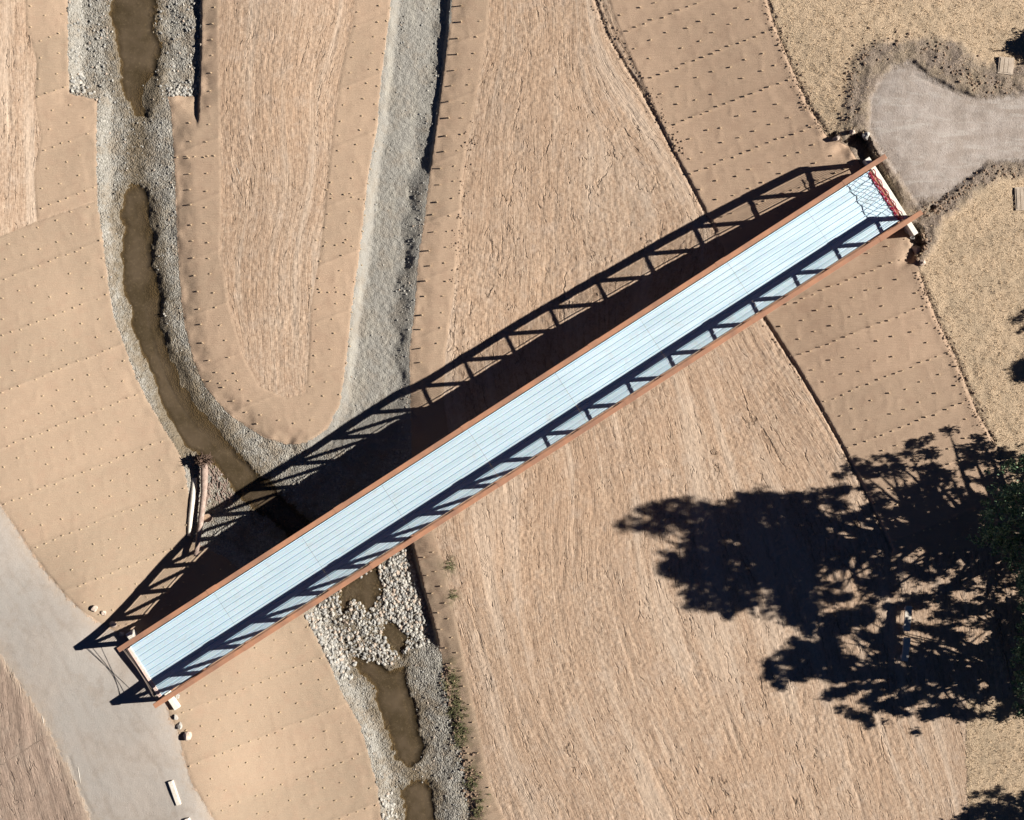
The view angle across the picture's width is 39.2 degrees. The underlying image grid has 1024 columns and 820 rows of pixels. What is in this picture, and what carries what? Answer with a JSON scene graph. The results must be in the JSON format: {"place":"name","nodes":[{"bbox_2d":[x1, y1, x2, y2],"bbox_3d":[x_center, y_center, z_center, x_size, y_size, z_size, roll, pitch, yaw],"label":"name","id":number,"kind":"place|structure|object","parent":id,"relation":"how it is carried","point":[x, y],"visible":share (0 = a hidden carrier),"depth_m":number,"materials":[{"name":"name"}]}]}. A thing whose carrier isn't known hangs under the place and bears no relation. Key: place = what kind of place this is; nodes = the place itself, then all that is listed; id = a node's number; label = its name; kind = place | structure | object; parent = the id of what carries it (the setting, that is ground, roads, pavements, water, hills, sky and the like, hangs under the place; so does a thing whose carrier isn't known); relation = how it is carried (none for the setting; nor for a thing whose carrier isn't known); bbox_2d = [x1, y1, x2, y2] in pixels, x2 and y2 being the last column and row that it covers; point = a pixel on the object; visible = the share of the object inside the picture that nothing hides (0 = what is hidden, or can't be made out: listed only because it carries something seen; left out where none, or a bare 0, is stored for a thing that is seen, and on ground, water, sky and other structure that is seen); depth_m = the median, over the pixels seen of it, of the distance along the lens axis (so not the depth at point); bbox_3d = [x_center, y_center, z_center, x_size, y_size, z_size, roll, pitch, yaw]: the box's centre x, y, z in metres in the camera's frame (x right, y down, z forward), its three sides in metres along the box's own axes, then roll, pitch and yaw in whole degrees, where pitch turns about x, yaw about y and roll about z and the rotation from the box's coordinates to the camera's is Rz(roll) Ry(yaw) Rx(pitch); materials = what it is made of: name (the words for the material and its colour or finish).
{"place":"outdoors","nodes":[
{"label":"outdoors","id":0,"kind":"place"},
{"bbox_2d":[0,654,89,819],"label":"bare soil","id":1,"kind":"structure","parent":0,"point":[37,782],"depth_m":80.42,"materials":[{"name":"brown soil"}]},
{"bbox_2d":[0,502,214,819],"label":"gravel path","id":2,"kind":"structure","parent":0,"point":[115,732],"depth_m":80.29,"materials":[{"name":"grey gravel"}]},
{"bbox_2d":[126,629,180,709],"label":"concrete abutment","id":3,"kind":"object","parent":2,"relation":"on","point":[174,703],"visible":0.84,"depth_m":80.10,"materials":[{"name":"grey concrete"}]},
{"bbox_2d":[117,154,922,707],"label":"footbridge","id":4,"kind":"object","parent":3,"relation":"on","point":[449,476],"visible":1,"depth_m":80.00,"materials":[{"name":"metal"}]},
{"bbox_2d":[123,649,158,700],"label":"rope barrier","id":5,"kind":"object","parent":4,"relation":"attached to","point":[140,673],"visible":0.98,"depth_m":79.14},
{"bbox_2d":[868,169,903,220],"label":"safety net","id":6,"kind":"object","parent":4,"relation":"on","point":[886,197],"visible":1,"depth_m":79.65,"materials":[{"name":"red plastic"}]},
{"bbox_2d":[168,780,180,805],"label":"concrete parking block","id":7,"kind":"object","parent":2,"relation":"on","point":[174,792],"depth_m":80.14,"materials":[{"name":"grey concrete"}]},
{"bbox_2d":[176,722,181,729],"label":"boulder","id":8,"kind":"object","parent":2,"relation":"on","point":[179,725],"visible":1,"depth_m":80.23,"materials":[{"name":"grey stone"}]},
{"bbox_2d":[113,0,431,819],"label":"water","id":9,"kind":"structure","parent":0,"point":[133,18],"depth_m":83.47,"materials":[{"name":"brown liquid"}]},
{"bbox_2d":[0,0,1023,819],"bbox_3d":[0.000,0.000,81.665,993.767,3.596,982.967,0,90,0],"label":"ground","id":10,"kind":"structure","parent":0,"point":[692,590],"depth_m":82.35,"materials":[{"name":"brown soil"}]},
{"bbox_2d":[26,0,97,219],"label":"erosion blanket","id":11,"kind":"object","parent":10,"relation":"on","point":[51,63],"visible":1,"depth_m":82.77,"materials":[{"name":"beige fabric"}]},
{"bbox_2d":[0,200,193,639],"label":"erosion blanket","id":12,"kind":"object","parent":10,"relation":"on","point":[143,428],"visible":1,"depth_m":82.08,"materials":[{"name":"beige fabric"}]},
{"bbox_2d":[91,605,97,611],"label":"boulder","id":13,"kind":"object","parent":12,"relation":"on","point":[94,608],"visible":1,"depth_m":80.26,"materials":[{"name":"beige stone"}]},
{"bbox_2d":[109,621,116,627],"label":"boulder","id":14,"kind":"object","parent":12,"relation":"on","point":[113,624],"visible":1,"depth_m":80.52,"materials":[{"name":"grey stone"}]},
{"bbox_2d":[67,0,471,819],"bbox_3d":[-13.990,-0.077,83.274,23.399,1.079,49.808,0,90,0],"label":"cobbles","id":15,"kind":"object","parent":10,"relation":"in","point":[173,94],"visible":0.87,"depth_m":83.22,"materials":[{"name":"grey gravel"}]},
{"bbox_2d":[187,478,196,535],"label":"drift timber","id":16,"kind":"object","parent":15,"relation":"on","point":[192,502],"visible":1,"depth_m":82.89,"materials":[{"name":"wood"}]},
{"bbox_2d":[193,452,212,556],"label":"fallen log","id":17,"kind":"object","parent":15,"relation":"on","point":[203,461],"visible":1,"depth_m":82.66,"materials":[{"name":"beige wood"}]},
{"bbox_2d":[204,513,212,521],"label":"log stub","id":18,"kind":"object","parent":15,"relation":"on","point":[208,517],"visible":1,"depth_m":82.93,"materials":[{"name":"brown wood"}]},
{"bbox_2d":[194,456,232,508],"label":"wood debris","id":19,"kind":"object","parent":15,"relation":"on","point":[208,496],"visible":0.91,"depth_m":83.37,"materials":[{"name":"wood"}]},
{"bbox_2d":[143,543,382,819],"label":"erosion blanket","id":20,"kind":"object","parent":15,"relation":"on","point":[312,695],"visible":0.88,"depth_m":82.26,"materials":[{"name":"beige fabric"}]},
{"bbox_2d":[183,732,191,740],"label":"boulder","id":21,"kind":"object","parent":20,"relation":"on","point":[187,736],"visible":1,"depth_m":80.17,"materials":[{"name":"grey stone"}]},
{"bbox_2d":[308,549,429,679],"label":"riprap","id":22,"kind":"object","parent":15,"relation":"on","point":[397,610],"depth_m":83.41,"materials":[{"name":"grey stone"}]},
{"bbox_2d":[413,440,504,819],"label":"erosion blanket","id":23,"kind":"object","parent":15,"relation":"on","point":[426,546],"visible":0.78,"depth_m":82.80,"materials":[{"name":"beige fabric"}]},
{"bbox_2d":[441,557,490,819],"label":"green weeds","id":24,"kind":"object","parent":23,"relation":"on","point":[459,723],"visible":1,"depth_m":82.81,"materials":[{"name":"plant"}]},
{"bbox_2d":[168,0,390,443],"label":"erosion blanket","id":25,"kind":"object","parent":10,"relation":"on","point":[215,348],"visible":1,"depth_m":82.84,"materials":[{"name":"beige fabric"}]},
{"bbox_2d":[411,0,489,456],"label":"erosion blanket","id":26,"kind":"object","parent":10,"relation":"on","point":[429,416],"visible":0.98,"depth_m":82.81,"materials":[{"name":"beige fabric"}]},
{"bbox_2d":[0,1,1000,818],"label":"wooden stakes","id":27,"kind":"object","parent":10,"relation":"in","point":[346,363],"visible":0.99,"depth_m":82.03,"materials":[{"name":"brown wood"}]},
{"bbox_2d":[439,0,1020,818],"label":"soil clods","id":28,"kind":"object","parent":10,"relation":"on","point":[763,326],"visible":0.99,"depth_m":80.84,"materials":[{"name":"brown soil"}]},
{"bbox_2d":[610,0,863,258],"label":"erosion blanket","id":29,"kind":"object","parent":10,"relation":"on","point":[723,83],"visible":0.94,"depth_m":81.50,"materials":[{"name":"beige fabric"}]},
{"bbox_2d":[762,221,1014,556],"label":"erosion blanket","id":30,"kind":"object","parent":10,"relation":"on","point":[911,497],"visible":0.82,"depth_m":81.27,"materials":[{"name":"beige fabric"}]},
{"bbox_2d":[900,637,910,660],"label":"bench","id":31,"kind":"object","parent":10,"relation":"on","point":[904,656],"visible":1,"depth_m":81.20,"materials":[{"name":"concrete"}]},
{"bbox_2d":[902,606,911,631],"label":"bench","id":32,"kind":"object","parent":10,"relation":"on","point":[906,626],"visible":1,"depth_m":81.19,"materials":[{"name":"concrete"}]},
{"bbox_2d":[867,59,1023,205],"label":"gravel pad","id":33,"kind":"object","parent":10,"relation":"on","point":[933,136],"visible":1,"depth_m":80.24,"materials":[{"name":"grey gravel"}]},
{"bbox_2d":[965,453,1023,610],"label":"tree","id":34,"kind":"object","parent":10,"relation":"on","point":[1012,491],"visible":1,"depth_m":76.01,"materials":[{"name":"green plant"}]},
{"bbox_2d":[1008,617,1023,722],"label":"tree","id":35,"kind":"object","parent":10,"relation":"on","point":[1019,651],"visible":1,"depth_m":77.15,"materials":[{"name":"green plant"}]},
{"bbox_2d":[769,0,1023,819],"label":"dry meadow","id":36,"kind":"structure","parent":0,"point":[1001,187],"depth_m":80.56,"materials":[{"name":"beige plant"}]},
{"bbox_2d":[997,56,1013,74],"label":"utility vault","id":37,"kind":"object","parent":36,"relation":"on","point":[1005,65],"visible":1,"depth_m":79.97,"materials":[{"name":"concrete"}]},
{"bbox_2d":[1014,187,1023,210],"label":"utility vault","id":38,"kind":"object","parent":36,"relation":"on","point":[1019,197],"visible":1,"depth_m":80.07,"materials":[{"name":"concrete"}]},
{"bbox_2d":[839,34,1023,268],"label":"soil bank","id":39,"kind":"structure","parent":0,"point":[861,148],"depth_m":80.20,"materials":[{"name":"brown soil"}]},
{"bbox_2d":[862,132,869,139],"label":"boulder","id":40,"kind":"object","parent":39,"relation":"on","point":[865,135],"visible":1,"depth_m":79.95,"materials":[{"name":"grey stone"}]},
{"bbox_2d":[862,157,917,236],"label":"concrete abutment","id":41,"kind":"object","parent":39,"relation":"on","point":[911,229],"visible":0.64,"depth_m":80.05,"materials":[{"name":"grey concrete"}]},
{"bbox_2d":[911,245,920,254],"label":"boulder","id":42,"kind":"object","parent":39,"relation":"on","point":[916,249],"visible":1,"depth_m":80.70,"materials":[{"name":"brown stone"}]},
{"bbox_2d":[919,260,925,264],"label":"boulder","id":43,"kind":"object","parent":39,"relation":"on","point":[922,262],"visible":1,"depth_m":80.37,"materials":[{"name":"beige stone"}]}
]}

